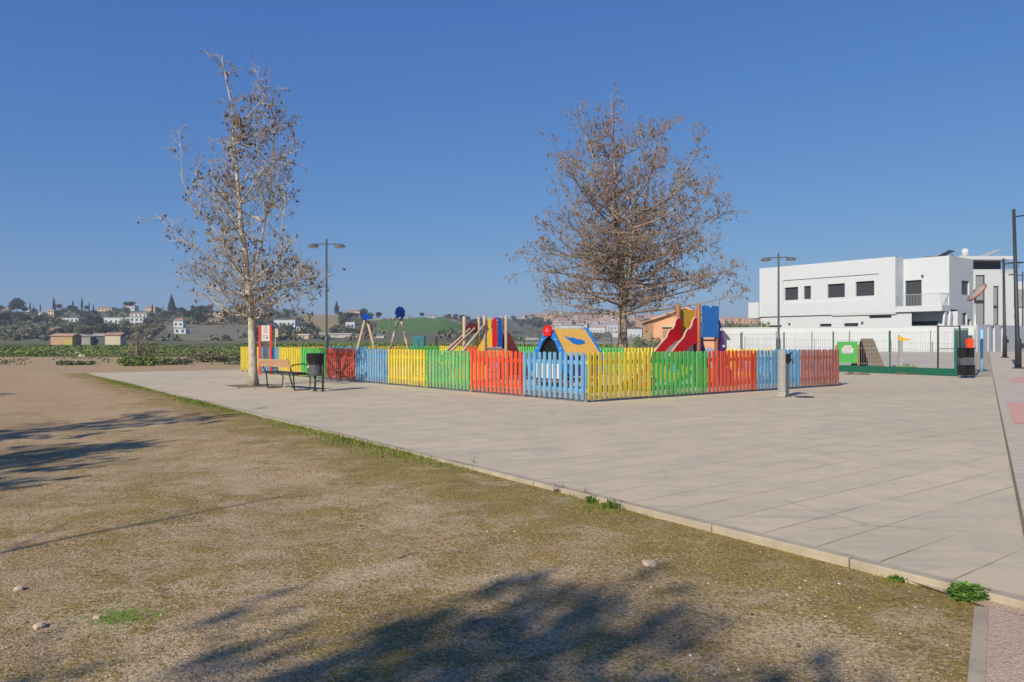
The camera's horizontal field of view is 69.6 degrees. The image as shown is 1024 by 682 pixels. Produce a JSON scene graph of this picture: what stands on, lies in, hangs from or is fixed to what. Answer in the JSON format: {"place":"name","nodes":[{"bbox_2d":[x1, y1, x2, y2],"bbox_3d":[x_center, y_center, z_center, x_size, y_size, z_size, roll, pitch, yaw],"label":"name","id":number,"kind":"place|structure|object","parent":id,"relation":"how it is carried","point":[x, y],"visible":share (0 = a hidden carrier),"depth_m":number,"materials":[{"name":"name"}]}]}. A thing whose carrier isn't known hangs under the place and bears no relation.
{"place":"outdoors","nodes":[
{"label":"outdoors","id":0,"kind":"place"},
{"bbox_2d":[0,311,760,356],"bbox_3d":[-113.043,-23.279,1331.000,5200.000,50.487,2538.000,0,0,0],"label":"hills","id":1,"kind":"structure","parent":0,"point":[429,328],"depth_m":433.92,"materials":[{"name":"plant"}]},
{"bbox_2d":[7,298,26,311],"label":"tree","id":2,"kind":"object","parent":1,"relation":"on","point":[17,303],"visible":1,"depth_m":596.54,"materials":[{"name":"green plant"}]},
{"bbox_2d":[74,324,89,333],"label":"tree","id":3,"kind":"object","parent":1,"relation":"on","point":[84,329],"visible":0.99,"depth_m":349.92,"materials":[{"name":"green plant"}]},
{"bbox_2d":[92,325,113,332],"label":"tree","id":4,"kind":"object","parent":1,"relation":"on","point":[104,329],"visible":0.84,"depth_m":338.15,"materials":[{"name":"green plant"}]},
{"bbox_2d":[125,317,148,323],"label":"villa","id":5,"kind":"object","parent":1,"relation":"on","point":[137,320],"visible":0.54,"depth_m":450.48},
{"bbox_2d":[167,294,176,314],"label":"conifer","id":6,"kind":"object","parent":1,"relation":"on","point":[172,305],"visible":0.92,"depth_m":592.41,"materials":[{"name":"green plant"}]},
{"bbox_2d":[173,318,185,327],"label":"villa","id":7,"kind":"object","parent":1,"relation":"on","point":[179,322],"visible":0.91,"depth_m":436.32,"materials":[{"name":"paint"}]},
{"bbox_2d":[274,320,299,327],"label":"villa","id":8,"kind":"object","parent":1,"relation":"on","point":[295,323],"visible":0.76,"depth_m":463.25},
{"bbox_2d":[0,310,642,340],"bbox_3d":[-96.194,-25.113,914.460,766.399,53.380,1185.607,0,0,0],"label":"scrub","id":9,"kind":"object","parent":1,"relation":"on","point":[6,333],"visible":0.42,"depth_m":411.94,"materials":[{"name":"green plant"}]},
{"bbox_2d":[319,333,352,337],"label":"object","id":10,"kind":"object","parent":1,"relation":"on","point":[342,335],"visible":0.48,"depth_m":355.95,"materials":[{"name":"plastic"}]},
{"bbox_2d":[588,325,605,332],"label":"town house","id":11,"kind":"structure","parent":1,"relation":"on","point":[598,328],"depth_m":769.45,"materials":[{"name":"tile"}]},
{"bbox_2d":[611,329,641,336],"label":"warehouse","id":12,"kind":"structure","parent":1,"relation":"on","point":[634,331],"depth_m":658.23,"materials":[{"name":"concrete"}]},
{"bbox_2d":[0,357,982,681],"bbox_3d":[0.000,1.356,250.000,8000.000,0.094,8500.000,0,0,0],"label":"ground","id":13,"kind":"structure","parent":0,"point":[60,415],"depth_m":4.27,"materials":[{"name":"soil"}]},
{"bbox_2d":[50,333,81,344],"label":"shed","id":14,"kind":"structure","parent":13,"relation":"on","point":[56,338],"depth_m":230.22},
{"bbox_2d":[63,337,76,344],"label":"shed","id":15,"kind":"structure","parent":13,"relation":"on","point":[70,340],"depth_m":228.00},
{"bbox_2d":[56,360,96,364],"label":"bush","id":16,"kind":"object","parent":13,"relation":"on","point":[68,362],"visible":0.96,"depth_m":41.79,"materials":[{"name":"green plant"}]},
{"bbox_2d":[80,334,94,344],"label":"barn","id":17,"kind":"structure","parent":13,"relation":"on","point":[87,339],"depth_m":240.00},
{"bbox_2d":[92,333,105,344],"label":"barn","id":18,"kind":"structure","parent":13,"relation":"on","point":[99,338],"depth_m":242.00,"materials":[{"name":"stone"}]},
{"bbox_2d":[104,332,126,344],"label":"barn","id":19,"kind":"structure","parent":13,"relation":"on","point":[115,338],"depth_m":238.00,"materials":[{"name":"ceramic"}]},
{"bbox_2d":[0,355,240,364],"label":"weeds","id":20,"kind":"object","parent":13,"relation":"on","point":[3,362],"visible":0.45,"depth_m":45.67,"materials":[{"name":"green plant"}]},
{"bbox_2d":[127,321,143,355],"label":"sapling","id":21,"kind":"object","parent":13,"relation":"on","point":[137,341],"visible":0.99,"depth_m":40.77,"materials":[{"name":"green plant"}]},
{"bbox_2d":[116,353,158,365],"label":"bush","id":22,"kind":"object","parent":13,"relation":"on","point":[150,360],"visible":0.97,"depth_m":40.27,"materials":[{"name":"green plant"}]},
{"bbox_2d":[129,337,160,353],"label":"bush","id":23,"kind":"object","parent":13,"relation":"on","point":[151,350],"visible":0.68,"depth_m":65.86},
{"bbox_2d":[0,344,299,355],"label":"crop","id":24,"kind":"object","parent":13,"relation":"on","point":[99,350],"visible":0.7,"depth_m":79.49,"materials":[{"name":"green plant"}]},
{"bbox_2d":[144,357,193,364],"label":"bush","id":25,"kind":"object","parent":13,"relation":"on","point":[172,361],"visible":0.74,"depth_m":42.33,"materials":[{"name":"green plant"}]},
{"bbox_2d":[187,351,221,362],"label":"bush","id":26,"kind":"object","parent":13,"relation":"on","point":[195,356],"visible":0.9,"depth_m":46.97,"materials":[{"name":"green plant"}]},
{"bbox_2d":[202,355,240,361],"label":"bush","id":27,"kind":"object","parent":13,"relation":"on","point":[228,358],"visible":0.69,"depth_m":47.37,"materials":[{"name":"green plant"}]},
{"bbox_2d":[413,336,425,348],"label":"cable reel","id":28,"kind":"object","parent":13,"relation":"on","point":[418,341],"visible":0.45,"depth_m":47.65,"materials":[{"name":"teal metal"}]},
{"bbox_2d":[238,342,636,352],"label":"crop","id":29,"kind":"object","parent":13,"relation":"on","point":[309,344],"visible":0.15,"depth_m":140.70,"materials":[{"name":"green plant"}]},
{"bbox_2d":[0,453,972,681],"bbox_3d":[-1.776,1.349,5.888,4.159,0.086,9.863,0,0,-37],"label":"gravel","id":30,"kind":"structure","parent":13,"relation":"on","point":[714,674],"depth_m":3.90,"materials":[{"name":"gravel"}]},
{"bbox_2d":[0,428,992,681],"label":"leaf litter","id":31,"kind":"object","parent":13,"relation":"on","point":[458,602],"visible":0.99,"depth_m":3.65,"materials":[{"name":"plant"}]},
{"bbox_2d":[3,373,997,681],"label":"grass","id":32,"kind":"structure","parent":13,"relation":"on","point":[315,433],"depth_m":8.06,"materials":[{"name":"plant"}]},
{"bbox_2d":[426,336,610,348],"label":"fence","id":33,"kind":"object","parent":13,"relation":"on","point":[513,340],"visible":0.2,"depth_m":51.36,"materials":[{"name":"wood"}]},
{"bbox_2d":[87,364,1023,608],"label":"kerb","id":34,"kind":"structure","parent":13,"relation":"on","point":[852,562],"depth_m":4.97,"materials":[{"name":"concrete"}]},
{"bbox_2d":[600,498,622,508],"bbox_3d":[0.826,1.304,5.923,0.248,0.070,0.208,0,0,0],"label":"weed","id":35,"kind":"object","parent":13,"relation":"on","point":[604,504],"visible":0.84,"depth_m":5.91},
{"bbox_2d":[632,334,660,357],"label":"bush","id":36,"kind":"object","parent":13,"relation":"on","point":[645,344],"visible":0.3,"depth_m":51.86,"materials":[{"name":"green plant"}]},
{"bbox_2d":[642,559,656,566],"bbox_3d":[0.838,1.346,4.467,0.084,0.016,0.101,0,0,1],"label":"flat stone","id":37,"kind":"object","parent":13,"relation":"on","point":[646,562],"visible":1,"depth_m":4.45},
{"bbox_2d":[641,307,719,350],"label":"gabled hall","id":38,"kind":"structure","parent":13,"relation":"on","point":[659,326],"depth_m":60.19,"materials":[{"name":"paint"}]},
{"bbox_2d":[721,318,770,327],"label":"bush","id":39,"kind":"object","parent":13,"relation":"on","point":[746,325],"visible":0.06,"depth_m":65.99,"materials":[{"name":"green plant"}]},
{"bbox_2d":[835,342,858,365],"bbox_3d":[15.264,0.719,33.500,1.120,1.379,0.061,0,0,-6],"label":"signboard","id":40,"kind":"object","parent":13,"relation":"on","point":[852,352],"visible":0.87,"depth_m":33.49,"materials":[{"name":"green paint"}]},
{"bbox_2d":[748,250,978,326],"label":"modern house","id":41,"kind":"structure","parent":13,"relation":"on","point":[897,291],"depth_m":61.66,"materials":[{"name":"paint"}]},
{"bbox_2d":[786,287,797,299],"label":"window","id":42,"kind":"structure","parent":41,"relation":"in","point":[792,292],"depth_m":67.55,"materials":[{"name":"glass"}]},
{"bbox_2d":[829,283,844,297],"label":"window","id":43,"kind":"structure","parent":41,"relation":"in","point":[835,290],"depth_m":64.22,"materials":[{"name":"glass"}]},
{"bbox_2d":[857,281,873,295],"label":"window","id":44,"kind":"structure","parent":41,"relation":"in","point":[865,288],"depth_m":62.20,"materials":[{"name":"glass"}]},
{"bbox_2d":[906,280,921,305],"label":"balcony door","id":45,"kind":"structure","parent":41,"relation":"in","point":[913,286],"depth_m":60.28,"materials":[{"name":"glass"}]},
{"bbox_2d":[912,321,937,325],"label":"slit window","id":46,"kind":"structure","parent":41,"relation":"in","point":[914,323],"depth_m":59.64,"materials":[{"name":"glass"}]},
{"bbox_2d":[943,580,989,603],"bbox_3d":[2.380,1.299,3.835,0.225,0.094,0.187,0,0,0],"label":"weed","id":47,"kind":"object","parent":13,"relation":"on","point":[963,592],"visible":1,"depth_m":3.81,"materials":[{"name":"plant"}]},
{"bbox_2d":[925,248,1018,351],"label":"apartment block","id":48,"kind":"structure","parent":13,"relation":"on","point":[987,270],"depth_m":74.00,"materials":[{"name":"paint"}]},
{"bbox_2d":[976,275,983,323],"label":"window","id":49,"kind":"structure","parent":48,"relation":"in","point":[979,278],"depth_m":74.15,"materials":[{"name":"glass"}]},
{"bbox_2d":[993,286,997,324],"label":"window","id":50,"kind":"structure","parent":48,"relation":"in","point":[995,288],"depth_m":74.15,"materials":[{"name":"metal"}]},
{"bbox_2d":[967,606,988,681],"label":"path edging","id":51,"kind":"object","parent":13,"relation":"on","point":[977,658],"visible":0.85,"depth_m":3.20,"materials":[{"name":"concrete"}]},
{"bbox_2d":[1014,281,1023,325],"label":"apartment block","id":52,"kind":"structure","parent":13,"relation":"on","point":[1020,299],"depth_m":80.00,"materials":[{"name":"paint"}]},
{"bbox_2d":[0,0,1023,320],"label":"sky","id":53,"kind":"structure","parent":0,"point":[845,130],"materials":[{"name":"blue"}]},
{"bbox_2d":[91,363,1023,595],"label":"plaza paving","id":54,"kind":"structure","parent":0,"point":[912,472],"depth_m":9.16,"materials":[{"name":"concrete"}]},
{"bbox_2d":[241,347,258,371],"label":"fence panel","id":55,"kind":"object","parent":54,"relation":"on","point":[244,360],"visible":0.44,"depth_m":30.92,"materials":[{"name":"yellow paint"}]},
{"bbox_2d":[227,384,277,387],"bbox_3d":[-7.503,1.295,21.357,1.200,0.001,1.500,0,0,-37],"label":"tree pit","id":56,"kind":"object","parent":54,"relation":"on","point":[261,385],"visible":0.8,"depth_m":21.42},
{"bbox_2d":[137,46,345,385],"bbox_3d":[-7.851,-3.600,21.183,5.575,9.810,4.749,0,0,0],"label":"plane tree","id":57,"kind":"object","parent":56,"relation":"on","point":[244,272],"visible":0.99,"depth_m":21.17,"materials":[{"name":"brown plant"}]},
{"bbox_2d":[259,325,277,374],"bbox_3d":[-9.413,0.350,28.458,0.712,1.900,0.155,0,0,-8],"label":"notice board","id":58,"kind":"object","parent":54,"relation":"on","point":[265,333],"visible":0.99,"depth_m":28.39,"materials":[{"name":"white paint"}]},
{"bbox_2d":[261,347,280,374],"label":"fence panel","id":59,"kind":"object","parent":54,"relation":"on","point":[275,353],"visible":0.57,"depth_m":28.67,"materials":[{"name":"blue paint"}]},
{"bbox_2d":[257,358,310,390],"bbox_3d":[-6.171,0.878,19.861,1.863,0.849,0.725,0,0,45],"label":"park bench","id":60,"kind":"object","parent":54,"relation":"on","point":[273,362],"visible":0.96,"depth_m":19.52,"materials":[{"name":"wood"}]},
{"bbox_2d":[279,347,302,376],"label":"fence panel","id":61,"kind":"object","parent":54,"relation":"on","point":[285,353],"visible":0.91,"depth_m":27.27,"materials":[{"name":"yellow paint"}]},
{"bbox_2d":[301,348,327,378],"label":"fence panel","id":62,"kind":"object","parent":54,"relation":"on","point":[304,351],"visible":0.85,"depth_m":26.19,"materials":[{"name":"green paint"}]},
{"bbox_2d":[306,353,325,391],"bbox_3d":[-5.090,0.807,19.053,0.457,0.985,0.457,0,0,-33],"label":"litter bin","id":63,"kind":"object","parent":54,"relation":"on","point":[315,362],"visible":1,"depth_m":18.91,"materials":[{"name":"metal"}]},
{"bbox_2d":[307,239,344,375],"bbox_3d":[-6.960,-1.270,27.600,1.420,5.140,0.420,0,0,0],"label":"street lamp","id":64,"kind":"object","parent":54,"relation":"on","point":[326,342],"visible":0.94,"depth_m":27.56,"materials":[{"name":"metal"}]},
{"bbox_2d":[326,348,356,381],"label":"fence panel","id":65,"kind":"object","parent":54,"relation":"on","point":[336,355],"visible":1,"depth_m":24.23,"materials":[{"name":"red paint"}]},
{"bbox_2d":[329,346,367,368],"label":"fence panel","id":66,"kind":"object","parent":54,"relation":"on","point":[364,347],"visible":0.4,"depth_m":34.27,"materials":[{"name":"blue paint"}]},
{"bbox_2d":[355,348,389,384],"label":"fence panel","id":67,"kind":"object","parent":54,"relation":"on","point":[360,355],"visible":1,"depth_m":22.64,"materials":[{"name":"blue paint"}]},
{"bbox_2d":[352,306,413,375],"bbox_3d":[-4.835,0.045,27.280,1.332,2.535,3.280,0,0,-34],"label":"swing set","id":68,"kind":"object","parent":54,"relation":"on","point":[399,313],"visible":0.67,"depth_m":26.32,"materials":[{"name":"brown wood"}]},
{"bbox_2d":[368,346,404,367],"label":"fence panel","id":69,"kind":"object","parent":54,"relation":"on","point":[390,354],"visible":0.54,"depth_m":35.58,"materials":[{"name":"yellow paint"}]},
{"bbox_2d":[388,349,427,387],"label":"fence panel","id":70,"kind":"object","parent":54,"relation":"on","point":[395,376],"visible":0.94,"depth_m":21.07,"materials":[{"name":"yellow paint"}]},
{"bbox_2d":[405,346,439,365],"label":"fence panel","id":71,"kind":"object","parent":54,"relation":"on","point":[428,348],"visible":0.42,"depth_m":36.61,"materials":[{"name":"green paint"}]},
{"bbox_2d":[426,350,471,391],"bbox_3d":[-1.701,0.770,19.536,0.090,1.071,2.042,0,0,-40],"label":"fence panel","id":72,"kind":"object","parent":54,"relation":"on","point":[432,359],"visible":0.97,"depth_m":19.47,"materials":[{"name":"green paint"}]},
{"bbox_2d":[419,315,527,379],"bbox_3d":[-1.227,0.225,24.360,3.680,2.150,1.417,0,0,-16],"label":"climbing frame","id":73,"kind":"object","parent":54,"relation":"on","point":[506,343],"visible":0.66,"depth_m":24.39,"materials":[{"name":"brown wood"}]},
{"bbox_2d":[470,350,524,396],"bbox_3d":[-0.388,0.770,17.953,0.090,1.071,2.042,0,0,-40],"label":"fence panel","id":74,"kind":"object","parent":54,"relation":"on","point":[494,381],"visible":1,"depth_m":17.90,"materials":[{"name":"red paint"}]},
{"bbox_2d":[523,351,587,401],"bbox_3d":[0.924,0.770,16.369,0.090,1.071,2.042,0,0,-40],"label":"fence panel","id":75,"kind":"object","parent":54,"relation":"on","point":[577,362],"visible":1,"depth_m":16.25,"materials":[{"name":"blue paint"}]},
{"bbox_2d":[531,324,602,391],"bbox_3d":[1.431,0.436,19.365,1.395,1.728,1.560,0,0,-38],"label":"playhouse","id":76,"kind":"object","parent":54,"relation":"on","point":[574,341],"visible":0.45,"depth_m":19.09,"materials":[{"name":"blue painted wood"},{"name":"yellow painted wood"},{"name":"red plastic"}]},
{"bbox_2d":[600,347,623,373],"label":"fence panel","id":77,"kind":"object","parent":54,"relation":"on","point":[622,350],"visible":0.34,"depth_m":28.10,"materials":[{"name":"green paint"}]},
{"bbox_2d":[586,351,650,399],"bbox_3d":[2.357,0.770,16.161,1.943,1.071,0.090,0,0,-36],"label":"fence panel","id":78,"kind":"object","parent":54,"relation":"on","point":[642,361],"visible":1,"depth_m":16.11,"materials":[{"name":"yellow paint"}]},
{"bbox_2d":[504,80,750,373],"bbox_3d":[4.451,-4.513,29.126,9.540,11.639,9.105,0,0,0],"label":"plane tree","id":79,"kind":"object","parent":54,"relation":"on","point":[608,257],"visible":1,"depth_m":28.67,"materials":[{"name":"brown plant"}]},
{"bbox_2d":[624,347,655,374],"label":"fence panel","id":80,"kind":"object","parent":54,"relation":"on","point":[627,350],"visible":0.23,"depth_m":27.22,"materials":[{"name":"yellow paint"}]},
{"bbox_2d":[651,351,706,395],"bbox_3d":[3.937,0.771,17.318,1.943,1.069,0.090,0,0,-36],"label":"fence panel","id":81,"kind":"object","parent":54,"relation":"on","point":[690,385],"visible":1,"depth_m":17.25,"materials":[{"name":"green paint"}]},
{"bbox_2d":[707,350,756,392],"bbox_3d":[5.517,0.770,18.475,1.943,1.071,0.090,0,0,-36],"label":"fence panel","id":82,"kind":"object","parent":54,"relation":"on","point":[728,383],"visible":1,"depth_m":18.43,"materials":[{"name":"red paint"}]},
{"bbox_2d":[726,348,772,379],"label":"fence panel","id":83,"kind":"object","parent":54,"relation":"on","point":[727,349],"visible":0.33,"depth_m":23.69,"materials":[{"name":"yellow paint"}]},
{"bbox_2d":[756,350,799,388],"bbox_3d":[7.097,0.770,19.631,1.943,1.071,0.090,0,0,-36],"label":"fence panel","id":84,"kind":"object","parent":54,"relation":"on","point":[794,379],"visible":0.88,"depth_m":19.41,"materials":[{"name":"blue paint"}]},
{"bbox_2d":[761,253,795,350],"bbox_3d":[11.155,-1.198,30.800,1.420,4.996,0.420,0,0,10],"label":"street lamp","id":85,"kind":"object","parent":54,"relation":"on","point":[778,340],"visible":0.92,"depth_m":30.76,"materials":[{"name":"metal"}]},
{"bbox_2d":[777,350,814,397],"bbox_3d":[6.581,0.760,17.077,0.822,1.080,0.435,0,0,15],"label":"drinking fountain","id":86,"kind":"object","parent":54,"relation":"on","point":[784,359],"visible":1,"depth_m":17.10,"materials":[{"name":"concrete"}]},
{"bbox_2d":[774,349,838,385],"bbox_3d":[8.825,0.770,22.153,0.090,1.070,2.042,0,0,-40],"label":"fence panel","id":87,"kind":"object","parent":54,"relation":"on","point":[809,363],"visible":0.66,"depth_m":22.00,"materials":[{"name":"paint"}]},
{"bbox_2d":[800,349,838,385],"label":"fence panel","id":88,"kind":"object","parent":54,"relation":"on","point":[822,374],"visible":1,"depth_m":20.75,"materials":[{"name":"wood"}]},
{"bbox_2d":[957,348,974,377],"bbox_3d":[15.893,0.767,25.756,0.500,1.065,0.280,0,0,-4],"label":"waste bin","id":89,"kind":"object","parent":54,"relation":"on","point":[966,365],"visible":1,"depth_m":25.64,"materials":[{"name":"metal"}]},
{"bbox_2d":[967,284,986,376],"bbox_3d":[16.859,-0.390,26.698,0.586,3.380,0.811,0,0,0],"label":"traffic mirror","id":90,"kind":"object","parent":54,"relation":"on","point":[975,293],"visible":1,"depth_m":26.66,"materials":[{"name":"metal"}]},
{"bbox_2d":[622,304,730,387],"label":"slide tower","id":91,"kind":"structure","parent":0,"point":[688,330],"depth_m":20.51,"materials":[{"name":"red plastic"},{"name":"blue painted panels"},{"name":"wood"}]},
{"bbox_2d":[646,350,957,375],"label":"yard","id":92,"kind":"structure","parent":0,"point":[949,360],"depth_m":41.62,"materials":[{"name":"concrete"}]},
{"bbox_2d":[611,330,956,375],"bbox_3d":[11.210,0.460,36.005,0.068,1.720,20.735,0,0,-30],"label":"fence","id":93,"kind":"object","parent":92,"relation":"on","point":[910,370],"visible":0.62,"depth_m":29.45,"materials":[{"name":"green metal"}]},
{"bbox_2d":[742,330,940,351],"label":"fence","id":94,"kind":"object","parent":92,"relation":"on","point":[849,339],"visible":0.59,"depth_m":56.03,"materials":[{"name":"metal"}]},
{"bbox_2d":[722,325,973,351],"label":"boundary wall","id":95,"kind":"structure","parent":92,"relation":"on","point":[731,341],"depth_m":57.39,"materials":[{"name":"paint"}]},
{"bbox_2d":[851,338,883,365],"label":"agility ramp","id":96,"kind":"structure","parent":92,"relation":"on","point":[864,352],"depth_m":34.31,"materials":[{"name":"brown wood"}]},
{"bbox_2d":[897,335,909,365],"bbox_3d":[18.639,0.450,35.000,0.570,1.500,0.120,0,0,0],"label":"dog post","id":97,"kind":"object","parent":92,"relation":"on","point":[902,339],"visible":0.7,"depth_m":34.94,"materials":[{"name":"metal"}]},
{"bbox_2d":[954,328,967,370],"bbox_3d":[22.550,0.250,36.800,0.045,2.140,23.124,0,0,33],"label":"fence","id":98,"kind":"object","parent":92,"relation":"on","point":[964,332],"visible":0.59,"depth_m":34.52,"materials":[{"name":"green metal"}]},
{"bbox_2d":[937,325,960,371],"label":"gate","id":99,"kind":"structure","parent":98,"relation":"attached to","point":[938,346],"depth_m":28.39,"materials":[{"name":"metal"}]},
{"bbox_2d":[909,580,1023,681],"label":"gravel path","id":100,"kind":"structure","parent":0,"point":[1005,650],"depth_m":3.26,"materials":[{"name":"gravel"}]},
{"bbox_2d":[957,352,992,375],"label":"verge","id":101,"kind":"structure","parent":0,"point":[987,369],"depth_m":34.68,"materials":[{"name":"concrete"}]},
{"bbox_2d":[966,335,973,347],"bbox_3d":[19.274,0.530,31.000,0.220,1.540,0.220,0,0,0],"label":"hydrant box","id":102,"kind":"object","parent":101,"relation":"on","point":[969,341],"visible":0.45,"depth_m":30.90,"materials":[{"name":"orange plastic"}]},
{"bbox_2d":[980,329,982,371],"bbox_3d":[18.829,0.419,29.500,0.110,1.762,0.110,0,0,0],"label":"post","id":103,"kind":"object","parent":101,"relation":"on","point":[981,350],"visible":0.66,"depth_m":29.46,"materials":[{"name":"metal"}]},
{"bbox_2d":[976,324,1023,351],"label":"entrance wall","id":104,"kind":"structure","parent":0,"point":[992,337],"depth_m":58.08,"materials":[{"name":"paint"}]},
{"bbox_2d":[1008,272,1023,325],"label":"street lamp","id":105,"kind":"object","parent":104,"relation":"on","point":[1022,300],"visible":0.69,"depth_m":61.97,"materials":[{"name":"metal"}]},
{"bbox_2d":[989,352,1023,515],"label":"pavement","id":106,"kind":"structure","parent":0,"point":[1007,389],"depth_m":16.30,"materials":[{"name":"concrete"}]},
{"bbox_2d":[989,353,1023,533],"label":"pavement joint","id":107,"kind":"object","parent":106,"relation":"on","point":[1017,494],"visible":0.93,"depth_m":7.12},
{"bbox_2d":[1000,258,1023,357],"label":"street lamp","id":108,"kind":"object","parent":106,"relation":"on","point":[1005,340],"visible":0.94,"depth_m":43.94,"materials":[{"name":"metal"}]},
{"bbox_2d":[1007,403,1023,423],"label":"red paving","id":109,"kind":"structure","parent":106,"relation":"on","point":[1016,411],"depth_m":13.29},
{"bbox_2d":[1012,209,1023,368],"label":"street lamp","id":110,"kind":"object","parent":106,"relation":"on","point":[1019,345],"visible":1,"depth_m":32.44,"materials":[{"name":"metal"}]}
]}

